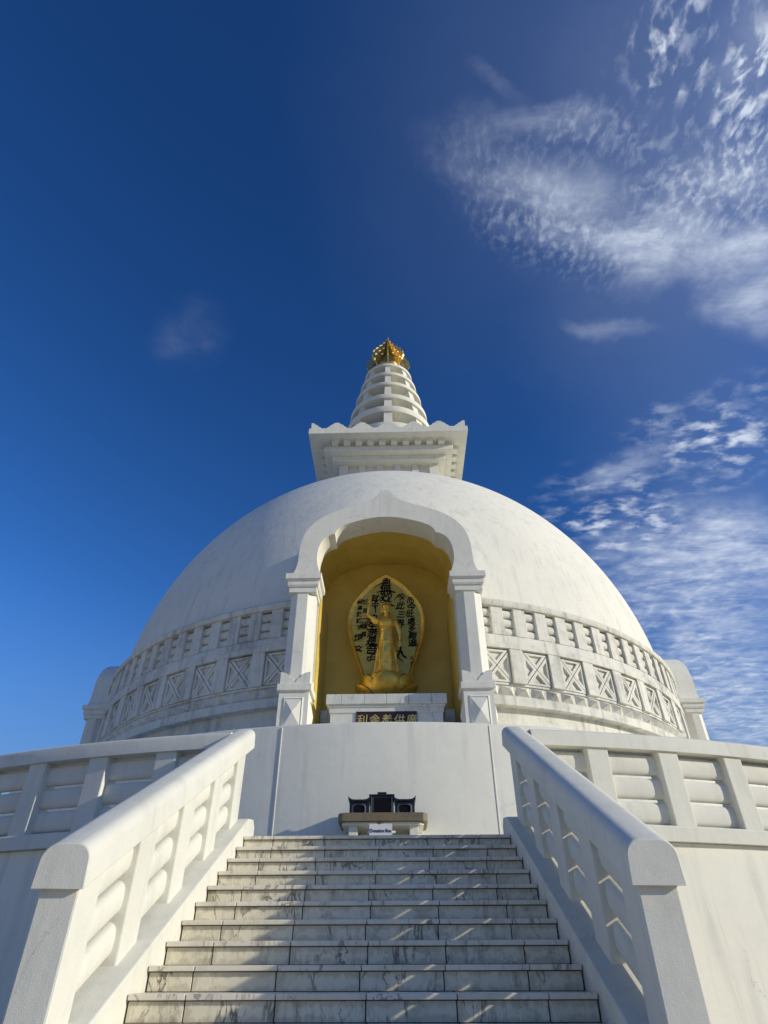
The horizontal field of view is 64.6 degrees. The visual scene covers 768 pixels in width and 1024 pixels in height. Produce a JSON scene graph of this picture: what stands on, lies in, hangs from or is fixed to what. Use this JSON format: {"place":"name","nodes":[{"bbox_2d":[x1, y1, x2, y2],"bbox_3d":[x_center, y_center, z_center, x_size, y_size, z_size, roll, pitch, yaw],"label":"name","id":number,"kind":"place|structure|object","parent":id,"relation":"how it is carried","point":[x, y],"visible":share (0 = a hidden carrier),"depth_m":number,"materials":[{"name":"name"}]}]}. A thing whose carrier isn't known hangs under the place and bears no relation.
{"place":"outdoors","nodes":[
{"label":"outdoors","id":0,"kind":"place"},
{"bbox_2d":[367,821,395,834],"bbox_3d":[-0.039,4.765,8.781,0.415,0.516,0.285,-1,-37,1],"label":"donation box","id":1,"kind":"object","parent":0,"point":[379,828],"visible":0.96,"depth_m":8.77,"materials":[{"name":"white"}]},
{"bbox_2d":[0,0,767,815],"label":"sky","id":2,"kind":"structure","parent":0,"point":[215,215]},
{"label":"ground","id":3,"kind":"structure","parent":0,"visible":0},
{"bbox_2d":[2,729,254,1023],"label":"stair balustrade","id":4,"kind":"object","parent":3,"relation":"on","point":[122,886],"visible":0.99,"depth_m":4.19,"materials":[{"name":"white concrete"}]},
{"bbox_2d":[125,834,602,1023],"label":"staircase","id":5,"kind":"structure","parent":3,"relation":"on","point":[400,929],"depth_m":4.55,"materials":[{"name":"white stone"}]},
{"bbox_2d":[0,835,767,1023],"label":"terrace wall","id":6,"kind":"structure","parent":3,"relation":"on","point":[723,893],"depth_m":6.83,"materials":[{"name":"white paint"}]},
{"bbox_2d":[0,732,231,852],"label":"terrace balustrade","id":7,"kind":"object","parent":6,"relation":"on","point":[98,770],"visible":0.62,"depth_m":7.76,"materials":[{"name":"white concrete"}]},
{"bbox_2d":[338,812,427,834],"bbox_3d":[-0.010,5.051,9.288,1.355,0.690,0.810,-1,-37,1],"label":"offering table","id":8,"kind":"object","parent":6,"relation":"on","point":[412,823],"visible":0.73,"depth_m":9.14,"materials":[{"name":"brown stone"}]},
{"bbox_2d":[348,792,415,812],"bbox_3d":[-0.027,4.622,9.579,1.058,0.345,0.420,-1,-37,1],"label":"incense burner","id":9,"kind":"object","parent":8,"relation":"on","point":[378,802],"visible":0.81,"depth_m":9.43,"materials":[{"name":"black metal"}]},
{"bbox_2d":[0,722,767,836],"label":"terrace wall","id":10,"kind":"structure","parent":6,"relation":"on","point":[455,778],"depth_m":10.30,"materials":[{"name":"white paint"}]},
{"bbox_2d":[326,693,446,722],"bbox_3d":[0.070,4.592,12.729,2.434,0.970,1.740,-1,-37,1],"label":"altar","id":11,"kind":"object","parent":10,"relation":"on","point":[411,707],"visible":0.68,"depth_m":12.20,"materials":[{"name":"grey stone"}]},
{"bbox_2d":[347,573,424,698],"bbox_3d":[-0.048,2.908,14.316,1.789,3.670,1.292,-14,-39,17],"label":"golden statue","id":12,"kind":"object","parent":11,"relation":"on","point":[386,622],"visible":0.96,"depth_m":14.45,"materials":[{"name":"gold metal"}]},
{"bbox_2d":[80,337,709,743],"bbox_3d":[0.254,0.159,27.402,19.053,25.780,19.053,28,-45,-32],"label":"stupa","id":13,"kind":"object","parent":10,"relation":"on","point":[530,617],"visible":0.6,"depth_m":15.30,"materials":[{"name":"white paint"}]},
{"bbox_2d":[527,729,767,846],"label":"terrace balustrade","id":14,"kind":"object","parent":6,"relation":"on","point":[669,765],"visible":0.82,"depth_m":7.58,"materials":[{"name":"white concrete"}]},
{"bbox_2d":[502,726,711,1023],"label":"stair balustrade","id":15,"kind":"object","parent":3,"relation":"on","point":[606,875],"visible":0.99,"depth_m":4.06,"materials":[{"name":"white concrete"}]}
]}

